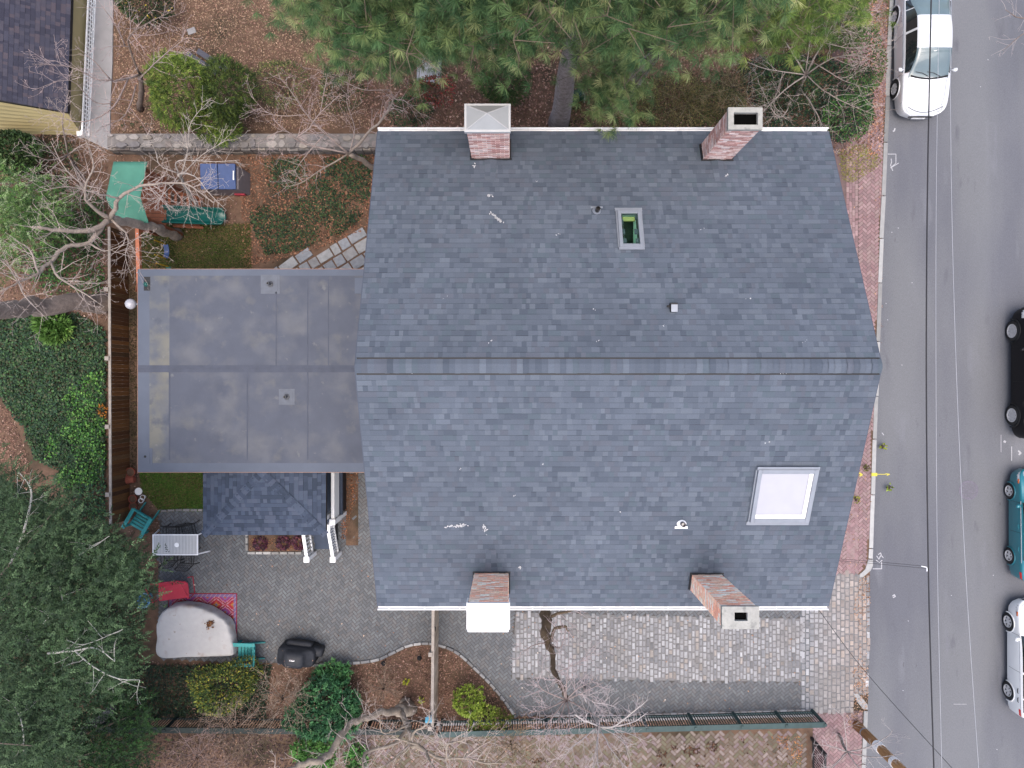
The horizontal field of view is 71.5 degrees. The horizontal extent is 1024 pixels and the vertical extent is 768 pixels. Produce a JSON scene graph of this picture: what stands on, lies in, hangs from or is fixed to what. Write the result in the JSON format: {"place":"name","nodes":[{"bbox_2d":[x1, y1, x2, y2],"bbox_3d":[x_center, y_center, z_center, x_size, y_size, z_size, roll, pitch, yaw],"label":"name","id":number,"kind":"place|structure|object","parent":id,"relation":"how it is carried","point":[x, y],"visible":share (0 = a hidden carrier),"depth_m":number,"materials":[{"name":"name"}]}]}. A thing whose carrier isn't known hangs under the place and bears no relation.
{"place":"outdoors","nodes":[
{"label":"outdoors","id":0,"kind":"place"},
{"bbox_2d":[0,0,892,767],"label":"yard soil","id":1,"kind":"structure","parent":0,"point":[102,324],"depth_m":26.00,"materials":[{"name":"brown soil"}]},
{"bbox_2d":[0,129,45,177],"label":"evergreen shrub","id":2,"kind":"object","parent":1,"relation":"on","point":[11,135],"visible":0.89,"depth_m":24.75,"materials":[{"name":"green plant"}]},
{"bbox_2d":[0,154,83,292],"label":"cypress tree","id":3,"kind":"object","parent":1,"relation":"on","point":[8,200],"visible":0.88,"depth_m":21.49,"materials":[{"name":"green plant"}]},
{"bbox_2d":[0,0,86,137],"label":"neighbour house","id":4,"kind":"structure","parent":1,"relation":"on","point":[30,25],"depth_m":24.15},
{"bbox_2d":[28,313,75,346],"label":"fern","id":5,"kind":"object","parent":1,"relation":"on","point":[47,328],"visible":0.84,"depth_m":25.38,"materials":[{"name":"green plant"}]},
{"bbox_2d":[0,252,107,318],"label":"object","id":6,"kind":"object","parent":1,"relation":"on","point":[62,303],"visible":0.91,"depth_m":23.17,"materials":[{"name":"grey stone"}]},
{"bbox_2d":[32,141,80,177],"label":"evergreen shrub","id":7,"kind":"object","parent":1,"relation":"on","point":[66,159],"visible":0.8,"depth_m":25.14,"materials":[{"name":"green plant"}]},
{"bbox_2d":[3,89,117,247],"bbox_3d":[-14.175,-6.511,23.119,3.429,5.840,4.705,0,90,0],"label":"bare tree","id":8,"kind":"object","parent":1,"relation":"on","point":[72,161],"visible":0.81,"depth_m":22.43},
{"bbox_2d":[40,232,95,272],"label":"evergreen shrub","id":9,"kind":"object","parent":1,"relation":"on","point":[82,251],"visible":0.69,"depth_m":25.09,"materials":[{"name":"green plant"}]},
{"bbox_2d":[43,184,104,239],"bbox_3d":[-15.371,-6.061,25.193,1.950,1.636,1.998,0,90,0],"label":"evergreen shrub","id":10,"kind":"object","parent":1,"relation":"on","point":[89,217],"visible":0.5,"depth_m":24.90,"materials":[{"name":"green plant"}]},
{"bbox_2d":[0,443,182,767],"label":"hemlock tree","id":11,"kind":"object","parent":1,"relation":"on","point":[41,729],"visible":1,"depth_m":17.36,"materials":[{"name":"green plant"}]},
{"bbox_2d":[83,0,113,149],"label":"concrete strip","id":12,"kind":"object","parent":1,"relation":"on","point":[103,36],"visible":0.78,"depth_m":25.95,"materials":[{"name":"grey concrete"}]},
{"bbox_2d":[81,0,95,137],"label":"lattice fence","id":13,"kind":"object","parent":12,"relation":"on","point":[92,33],"visible":0.85,"depth_m":25.70,"materials":[{"name":"white wood"}]},
{"bbox_2d":[14,0,205,141],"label":"bare tree","id":14,"kind":"object","parent":1,"relation":"on","point":[140,101],"visible":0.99,"depth_m":21.77,"materials":[{"name":"plant"}]},
{"bbox_2d":[0,123,224,350],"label":"bare tree","id":15,"kind":"object","parent":1,"relation":"on","point":[158,229],"visible":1,"depth_m":19.82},
{"bbox_2d":[54,665,172,767],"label":"hemlock tree","id":16,"kind":"object","parent":1,"relation":"on","point":[140,722],"visible":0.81,"depth_m":22.37,"materials":[{"name":"green plant"}]},
{"bbox_2d":[104,227,129,524],"bbox_3d":[-14.075,-0.279,25.358,0.190,1.285,10.419,0,90,0],"label":"board fence","id":17,"kind":"object","parent":1,"relation":"on","point":[118,494],"visible":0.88,"depth_m":25.26,"materials":[{"name":"wood"}]},
{"bbox_2d":[121,502,159,537],"bbox_3d":[-13.366,4.891,25.567,0.850,0.941,1.019,30,90,0],"label":"garden chair","id":18,"kind":"object","parent":1,"relation":"on","point":[148,520],"visible":0.92,"depth_m":25.63,"materials":[{"name":"teal plastic"}]},
{"bbox_2d":[113,0,174,26],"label":"evergreen shrub","id":19,"kind":"object","parent":1,"relation":"on","point":[136,20],"visible":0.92,"depth_m":24.82,"materials":[{"name":"green plant"}]},
{"bbox_2d":[106,162,225,291],"bbox_3d":[-11.960,-5.137,24.356,2.883,3.333,4.161,11,90,0],"label":"climbing frame","id":20,"kind":"object","parent":1,"relation":"on","point":[133,174],"visible":0.74,"depth_m":24.61,"materials":[{"name":"green plastic"}]},
{"bbox_2d":[141,47,213,133],"bbox_3d":[-11.171,-9.738,24.193,2.298,3.626,2.625,16,90,0],"label":"cedar shrub","id":21,"kind":"object","parent":1,"relation":"on","point":[161,83],"visible":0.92,"depth_m":23.22,"materials":[{"name":"green plant"}]},
{"bbox_2d":[136,85,249,225],"bbox_3d":[-9.569,-6.445,22.860,3.954,6.319,3.780,0,90,0],"label":"bare tree","id":22,"kind":"object","parent":1,"relation":"on","point":[182,173],"visible":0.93,"depth_m":21.20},
{"bbox_2d":[144,724,258,767],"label":"bare shrub","id":23,"kind":"object","parent":1,"relation":"on","point":[197,754],"visible":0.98,"depth_m":24.49,"materials":[{"name":"brown plant"}]},
{"bbox_2d":[191,100,245,148],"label":"cedar shrub","id":24,"kind":"object","parent":1,"relation":"on","point":[224,135],"visible":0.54,"depth_m":24.69,"materials":[{"name":"green plant"}]},
{"bbox_2d":[185,660,258,717],"bbox_3d":[-10.247,10.720,25.206,2.682,1.620,1.919,0,90,0],"label":"euonymus shrub","id":25,"kind":"object","parent":1,"relation":"on","point":[211,676],"visible":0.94,"depth_m":24.88,"materials":[{"name":"green plant"}]},
{"bbox_2d":[200,164,249,195],"bbox_3d":[-10.298,-7.319,25.545,1.478,0.910,0.947,0,90,0],"label":"storage box","id":26,"kind":"object","parent":1,"relation":"on","point":[236,180],"visible":0.98,"depth_m":25.18,"materials":[{"name":"blue plastic"}]},
{"bbox_2d":[175,683,282,767],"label":"bare shrub","id":27,"kind":"object","parent":1,"relation":"on","point":[226,720],"visible":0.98,"depth_m":24.42,"materials":[{"name":"brown plant"}]},
{"bbox_2d":[199,52,263,133],"bbox_3d":[-9.590,-9.887,24.410,2.192,3.190,2.585,0,90,0],"label":"cedar shrub","id":28,"kind":"object","parent":1,"relation":"on","point":[211,63],"visible":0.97,"depth_m":23.65,"materials":[{"name":"green plant"}]},
{"bbox_2d":[107,134,376,154],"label":"fieldstone wall","id":29,"kind":"structure","parent":1,"relation":"on","point":[245,144],"depth_m":25.43,"materials":[{"name":"stone"}]},
{"bbox_2d":[227,655,263,684],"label":"euonymus shrub","id":30,"kind":"object","parent":1,"relation":"on","point":[249,663],"visible":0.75,"depth_m":25.25,"materials":[{"name":"green plant"}]},
{"bbox_2d":[137,269,363,472],"bbox_3d":[-7.577,-0.422,24.120,8.544,3.760,6.448,0,90,0],"label":"extension","id":31,"kind":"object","parent":1,"relation":"on","point":[245,370],"visible":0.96,"depth_m":22.49,"materials":[{"name":"grey"}]},
{"bbox_2d":[95,717,437,734],"bbox_3d":[-8.675,12.200,25.470,11.950,1.060,0.200,0,90,0],"label":"iron fence","id":32,"kind":"object","parent":1,"relation":"on","point":[167,728],"visible":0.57,"depth_m":25.00,"materials":[{"name":"metal"}]},
{"bbox_2d":[226,660,335,744],"bbox_3d":[-7.800,11.081,24.634,4.455,2.762,4.046,0,90,0],"label":"bare shrub","id":33,"kind":"object","parent":1,"relation":"on","point":[282,697],"visible":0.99,"depth_m":24.39,"materials":[{"name":"brown plant"}]},
{"bbox_2d":[253,59,310,109],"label":"evergreen shrub","id":34,"kind":"object","parent":1,"relation":"on","point":[271,63],"visible":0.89,"depth_m":24.79,"materials":[{"name":"green plant"}]},
{"bbox_2d":[274,227,366,268],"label":"bluestone path","id":35,"kind":"structure","parent":1,"relation":"on","point":[350,253],"depth_m":25.97,"materials":[{"name":"stone"}]},
{"bbox_2d":[281,671,362,743],"bbox_3d":[-6.626,11.406,25.174,2.913,1.680,2.636,0,90,0],"label":"rhododendron","id":36,"kind":"object","parent":1,"relation":"on","point":[335,712],"visible":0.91,"depth_m":24.71,"materials":[{"name":"green plant"}]},
{"bbox_2d":[310,658,353,686],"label":"rhododendron","id":37,"kind":"object","parent":1,"relation":"on","point":[337,667],"visible":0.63,"depth_m":25.35,"materials":[{"name":"green plant"}]},
{"bbox_2d":[239,58,436,197],"bbox_3d":[-5.310,-8.239,23.118,5.897,5.878,3.503,-14,90,0],"label":"bare tree","id":38,"kind":"object","parent":1,"relation":"on","point":[366,163],"visible":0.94,"depth_m":22.61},
{"bbox_2d":[318,59,367,113],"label":"evergreen shrub","id":39,"kind":"object","parent":1,"relation":"on","point":[343,99],"visible":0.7,"depth_m":24.89,"materials":[{"name":"green plant"}]},
{"bbox_2d":[238,0,490,111],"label":"pine tree","id":40,"kind":"object","parent":1,"relation":"on","point":[363,29],"visible":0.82,"depth_m":14.86,"materials":[{"name":"green plant"}]},
{"bbox_2d":[357,663,404,707],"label":"bare shrub","id":41,"kind":"object","parent":1,"relation":"on","point":[383,688],"visible":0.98,"depth_m":24.33,"materials":[{"name":"plant"}]},
{"bbox_2d":[268,691,516,767],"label":"bare tree","id":42,"kind":"object","parent":1,"relation":"on","point":[406,709],"visible":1,"depth_m":21.48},
{"bbox_2d":[387,93,434,126],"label":"evergreen shrub","id":43,"kind":"object","parent":1,"relation":"on","point":[408,115],"visible":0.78,"depth_m":25.02,"materials":[{"name":"green plant"}]},
{"bbox_2d":[417,58,441,84],"bbox_3d":[-3.021,-11.776,25.779,0.900,0.421,1.800,0,90,0],"label":"white sheet","id":44,"kind":"object","parent":1,"relation":"on","point":[424,73],"visible":0.17,"depth_m":25.65,"materials":[{"name":"fabric"}]},
{"bbox_2d":[404,73,459,108],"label":"red leaf shrub","id":45,"kind":"object","parent":1,"relation":"on","point":[431,84],"visible":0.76,"depth_m":25.09,"materials":[{"name":"brown plant"}]},
{"bbox_2d":[428,610,438,730],"bbox_3d":[-2.763,9.387,25.157,0.206,1.685,4.976,1,90,0],"label":"screen fence","id":46,"kind":"object","parent":1,"relation":"on","point":[433,653],"visible":0.69,"depth_m":24.66,"materials":[{"name":"grey wood"}]},
{"bbox_2d":[0,52,875,767],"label":"ivy ground cover","id":47,"kind":"object","parent":1,"relation":"on","point":[78,424],"visible":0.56,"depth_m":25.88,"materials":[{"name":"green plant"}]},
{"bbox_2d":[451,683,486,718],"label":"lime shrub","id":48,"kind":"object","parent":1,"relation":"on","point":[456,705],"visible":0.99,"depth_m":25.10,"materials":[{"name":"green plant"}]},
{"bbox_2d":[161,509,800,717],"bbox_3d":[-1.701,9.979,25.967,24.525,0.118,4.195,18,90,0],"label":"garden edging","id":49,"kind":"object","parent":1,"relation":"on","point":[478,671],"visible":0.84,"depth_m":25.94,"materials":[{"name":"stone"}]},
{"bbox_2d":[156,473,812,717],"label":"patio pavers","id":50,"kind":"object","parent":1,"relation":"on","point":[390,624],"visible":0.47,"depth_m":25.99,"materials":[{"name":"grey sand"}]},
{"bbox_2d":[145,576,194,602],"bbox_3d":[-12.265,7.382,25.509,1.318,0.979,0.802,-7,90,0],"label":"metal bench","id":51,"kind":"object","parent":50,"relation":"on","point":[179,591],"visible":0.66,"depth_m":25.58,"materials":[{"name":"red metal"}]},
{"bbox_2d":[152,529,209,554],"bbox_3d":[-11.976,5.718,25.630,1.892,0.752,0.820,0,90,0],"label":"patio table","id":52,"kind":"object","parent":50,"relation":"on","point":[181,544],"visible":0.96,"depth_m":25.28,"materials":[{"name":"grey metal"}]},
{"bbox_2d":[174,547,200,571],"bbox_3d":[-11.673,6.279,25.535,0.564,0.935,0.659,5,90,0],"label":"wire chair","id":53,"kind":"object","parent":50,"relation":"on","point":[180,565],"visible":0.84,"depth_m":25.41,"materials":[{"name":"metal"}]},
{"bbox_2d":[174,520,201,535],"bbox_3d":[-11.622,5.258,25.535,0.564,0.935,0.659,-14,90,0],"label":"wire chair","id":54,"kind":"object","parent":50,"relation":"on","point":[181,525],"visible":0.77,"depth_m":25.56,"materials":[{"name":"metal"}]},
{"bbox_2d":[168,593,236,633],"bbox_3d":[-11.303,8.621,25.982,2.516,0.008,1.950,0,90,0],"label":"patterned rug","id":55,"kind":"object","parent":50,"relation":"on","point":[226,603],"visible":0.27,"depth_m":25.98,"materials":[{"name":"fabric"}]},
{"bbox_2d":[156,601,237,657],"bbox_3d":[-11.334,8.846,25.654,2.850,0.653,1.944,0,90,0],"label":"covered sofa","id":56,"kind":"object","parent":55,"relation":"on","point":[182,631],"visible":1,"depth_m":25.38,"materials":[{"name":"fabric"}]},
{"bbox_2d":[233,640,264,666],"bbox_3d":[-9.511,9.703,25.567,1.019,0.941,0.850,2,90,0],"label":"garden chair","id":57,"kind":"object","parent":50,"relation":"on","point":[249,647],"visible":0.81,"depth_m":25.63,"materials":[{"name":"plastic"}]},
{"bbox_2d":[245,535,301,553],"bbox_3d":[-8.698,5.620,25.960,2.060,0.133,1.199,0,90,0],"label":"bed edging","id":58,"kind":"object","parent":50,"relation":"on","point":[246,544],"visible":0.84,"depth_m":25.90,"materials":[{"name":"stone"}]},
{"bbox_2d":[249,535,301,551],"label":"bed soil","id":59,"kind":"structure","parent":50,"relation":"on","point":[271,547],"depth_m":25.95,"materials":[{"name":"soil"}]},
{"bbox_2d":[252,536,267,551],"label":"purple perennial","id":60,"kind":"object","parent":59,"relation":"on","point":[256,547],"visible":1,"depth_m":25.85,"materials":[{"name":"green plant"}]},
{"bbox_2d":[275,536,290,550],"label":"purple perennial","id":61,"kind":"object","parent":59,"relation":"on","point":[279,542],"visible":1,"depth_m":25.84,"materials":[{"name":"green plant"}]},
{"bbox_2d":[291,535,303,550],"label":"purple perennial","id":62,"kind":"object","parent":59,"relation":"on","point":[294,541],"visible":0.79,"depth_m":25.85,"materials":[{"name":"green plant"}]},
{"bbox_2d":[201,473,357,562],"bbox_3d":[-7.894,4.492,24.279,4.549,3.443,3.556,0,90,0],"label":"back porch","id":63,"kind":"object","parent":50,"relation":"on","point":[315,505],"visible":0.99,"depth_m":23.08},
{"bbox_2d":[277,638,324,668],"bbox_3d":[-7.558,9.621,25.390,1.587,1.120,0.820,6,90,0],"label":"covered grill","id":64,"kind":"object","parent":50,"relation":"on","point":[300,653],"visible":1,"depth_m":25.13,"materials":[{"name":"black fabric"}]},
{"bbox_2d":[548,682,654,767],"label":"bare tree","id":65,"kind":"object","parent":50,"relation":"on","point":[590,703],"visible":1,"depth_m":21.96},
{"bbox_2d":[466,703,513,736],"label":"lime shrub","id":66,"kind":"object","parent":1,"relation":"on","point":[497,711],"visible":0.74,"depth_m":25.19,"materials":[{"name":"green plant"}]},
{"bbox_2d":[474,58,532,105],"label":"evergreen shrub","id":67,"kind":"object","parent":1,"relation":"on","point":[510,93],"visible":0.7,"depth_m":24.81,"materials":[{"name":"green plant"}]},
{"bbox_2d":[128,144,882,767],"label":"grass","id":68,"kind":"structure","parent":1,"relation":"on","point":[164,484],"depth_m":25.97,"materials":[{"name":"green plant"}]},
{"bbox_2d":[384,0,674,126],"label":"pine tree","id":69,"kind":"object","parent":1,"relation":"on","point":[513,21],"visible":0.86,"depth_m":14.46,"materials":[{"name":"green plant"}]},
{"bbox_2d":[298,730,806,767],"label":"neighbour brick yard","id":70,"kind":"structure","parent":1,"relation":"on","point":[754,756],"depth_m":25.99,"materials":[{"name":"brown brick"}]},
{"bbox_2d":[288,737,339,767],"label":"rhododendron","id":71,"kind":"object","parent":70,"relation":"on","point":[319,746],"visible":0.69,"depth_m":25.09,"materials":[{"name":"green plant"}]},
{"bbox_2d":[342,742,368,767],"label":"rhododendron","id":72,"kind":"object","parent":70,"relation":"on","point":[353,762],"visible":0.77,"depth_m":25.34,"materials":[{"name":"green plant"}]},
{"bbox_2d":[477,709,552,767],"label":"bare shrub","id":73,"kind":"object","parent":70,"relation":"on","point":[515,744],"visible":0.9,"depth_m":24.44,"materials":[{"name":"brown plant"}]},
{"bbox_2d":[510,610,618,767],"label":"bare tree","id":74,"kind":"object","parent":1,"relation":"on","point":[546,616],"visible":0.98,"depth_m":20.03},
{"bbox_2d":[354,104,882,631],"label":"house","id":75,"kind":"structure","parent":1,"relation":"on","point":[630,368],"depth_m":17.41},
{"bbox_2d":[819,610,951,767],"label":"overhead cable","id":76,"kind":"object","parent":75,"relation":"attached to","point":[881,690],"visible":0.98,"depth_m":18.83,"materials":[{"name":"rubber"}]},
{"bbox_2d":[424,713,813,725],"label":"yard kerb","id":77,"kind":"structure","parent":1,"relation":"on","point":[631,719],"depth_m":25.89,"materials":[{"name":"concrete"}]},
{"bbox_2d":[438,709,826,737],"bbox_3d":[4.205,12.105,25.420,13.614,1.160,0.200,-1,90,0],"label":"iron fence","id":78,"kind":"object","parent":1,"relation":"on","point":[782,724],"visible":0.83,"depth_m":25.07,"materials":[{"name":"metal"}]},
{"bbox_2d":[512,611,802,683],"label":"drive setts","id":79,"kind":"structure","parent":1,"relation":"on","point":[682,665],"depth_m":25.98,"materials":[{"name":"grey stone"}]},
{"bbox_2d":[526,0,805,142],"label":"pine tree","id":80,"kind":"object","parent":1,"relation":"on","point":[692,21],"visible":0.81,"depth_m":16.23,"materials":[{"name":"green plant"}]},
{"bbox_2d":[636,70,725,126],"bbox_3d":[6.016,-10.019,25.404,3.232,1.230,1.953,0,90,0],"label":"brown shrub","id":81,"kind":"object","parent":1,"relation":"on","point":[662,96],"visible":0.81,"depth_m":25.12,"materials":[{"name":"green plant"}]},
{"bbox_2d":[512,573,868,712],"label":"sett joint sand","id":82,"kind":"structure","parent":1,"relation":"on","point":[587,616],"depth_m":25.99,"materials":[{"name":"grey sand"}]},
{"bbox_2d":[684,82,747,125],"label":"brown shrub","id":83,"kind":"object","parent":1,"relation":"on","point":[729,91],"visible":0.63,"depth_m":25.16,"materials":[{"name":"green plant"}]},
{"bbox_2d":[690,57,768,113],"bbox_3d":[7.457,-10.006,24.600,2.878,2.842,2.595,32,90,0],"label":"bare shrub","id":84,"kind":"object","parent":1,"relation":"on","point":[732,85],"visible":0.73,"depth_m":24.49,"materials":[{"name":"brown plant"}]},
{"bbox_2d":[752,54,824,112],"bbox_3d":[9.633,-10.511,25.096,2.546,1.831,2.009,0,90,0],"label":"evergreen shrub","id":85,"kind":"object","parent":1,"relation":"on","point":[785,84],"visible":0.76,"depth_m":24.69,"materials":[{"name":"green plant"}]},
{"bbox_2d":[717,0,897,72],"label":"pine tree","id":86,"kind":"object","parent":1,"relation":"on","point":[808,12],"visible":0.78,"depth_m":18.49,"materials":[{"name":"green plant"}]},
{"bbox_2d":[730,0,906,153],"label":"bare shrub","id":87,"kind":"object","parent":1,"relation":"on","point":[805,74],"visible":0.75,"depth_m":23.00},
{"bbox_2d":[810,737,826,767],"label":"picket fence","id":88,"kind":"object","parent":1,"relation":"on","point":[819,747],"visible":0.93,"depth_m":25.46,"materials":[{"name":"wood"}]},
{"bbox_2d":[794,0,868,52],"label":"evergreen shrub","id":89,"kind":"object","parent":1,"relation":"on","point":[860,28],"visible":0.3,"depth_m":24.37,"materials":[{"name":"green plant"}]},
{"bbox_2d":[801,570,869,713],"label":"apron setts","id":90,"kind":"structure","parent":1,"relation":"on","point":[854,578],"depth_m":25.98,"materials":[{"name":"grey stone"}]},
{"bbox_2d":[820,92,876,143],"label":"evergreen shrub","id":91,"kind":"object","parent":1,"relation":"on","point":[862,102],"visible":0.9,"depth_m":24.66,"materials":[{"name":"green plant"}]},
{"bbox_2d":[843,21,887,95],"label":"evergreen shrub","id":92,"kind":"object","parent":1,"relation":"on","point":[875,59],"visible":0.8,"depth_m":24.84,"materials":[{"name":"green plant"}]},
{"bbox_2d":[813,0,887,767],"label":"brick pavement","id":93,"kind":"structure","parent":0,"point":[870,184],"depth_m":25.99,"materials":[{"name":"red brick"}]},
{"bbox_2d":[812,703,907,767],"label":"bare tree","id":94,"kind":"object","parent":93,"relation":"on","point":[845,750],"visible":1,"depth_m":23.07,"materials":[{"name":"plant"}]},
{"bbox_2d":[852,720,905,767],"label":"utility pole","id":95,"kind":"object","parent":93,"relation":"on","point":[865,733],"visible":0.98,"depth_m":24.36,"materials":[{"name":"brown wood"}]},
{"bbox_2d":[926,0,934,767],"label":"overhead cable","id":96,"kind":"object","parent":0,"point":[926,384],"visible":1,"depth_m":17.78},
{"bbox_2d":[936,31,941,761],"bbox_3d":[10.638,0.361,17.655,0.054,0.320,23.434,0,90,0],"label":"overhead cable","id":97,"kind":"object","parent":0,"point":[936,444],"visible":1,"depth_m":17.77,"materials":[{"name":"metal"}]},
{"bbox_2d":[866,0,1023,767],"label":"road","id":98,"kind":"structure","parent":0,"point":[980,157],"depth_m":26.12,"materials":[{"name":"grey asphalt"}]},
{"bbox_2d":[853,0,893,767],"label":"kerb","id":99,"kind":"structure","parent":98,"relation":"on","point":[868,568],"depth_m":25.98,"materials":[{"name":"concrete"}]},
{"bbox_2d":[890,0,957,118],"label":"silver saloon","id":100,"kind":"object","parent":98,"relation":"on","point":[909,90],"visible":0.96,"depth_m":25.09,"materials":[{"name":"silver metal"}]},
{"bbox_2d":[904,0,950,72],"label":"side window","id":101,"kind":"structure","parent":100,"relation":"in","point":[911,15],"depth_m":24.98,"materials":[{"name":"black glass"}]},
{"bbox_2d":[911,0,950,14],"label":"rear window","id":102,"kind":"structure","parent":100,"relation":"in","point":[922,7],"depth_m":24.84,"materials":[{"name":"glass"}]},
{"bbox_2d":[873,86,1020,749],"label":"road chalk marks","id":103,"kind":"object","parent":98,"relation":"on","point":[1004,441],"visible":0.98,"depth_m":26.11},
{"bbox_2d":[1002,598,1023,717],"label":"white hatchback","id":104,"kind":"object","parent":98,"relation":"on","point":[1013,683],"visible":1,"depth_m":25.44,"materials":[{"name":"metal"}]},
{"bbox_2d":[1003,468,1023,580],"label":"teal compact","id":105,"kind":"object","parent":98,"relation":"on","point":[1013,553],"visible":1,"depth_m":25.47,"materials":[{"name":"metal"}]},
{"bbox_2d":[1005,307,1023,437],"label":"black suv","id":106,"kind":"object","parent":98,"relation":"on","point":[1014,412],"visible":1,"depth_m":25.50,"materials":[{"name":"metal"}]},
{"bbox_2d":[950,69,978,767],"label":"overhead cable","id":107,"kind":"object","parent":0,"point":[957,400],"visible":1,"depth_m":17.70,"materials":[{"name":"metal"}]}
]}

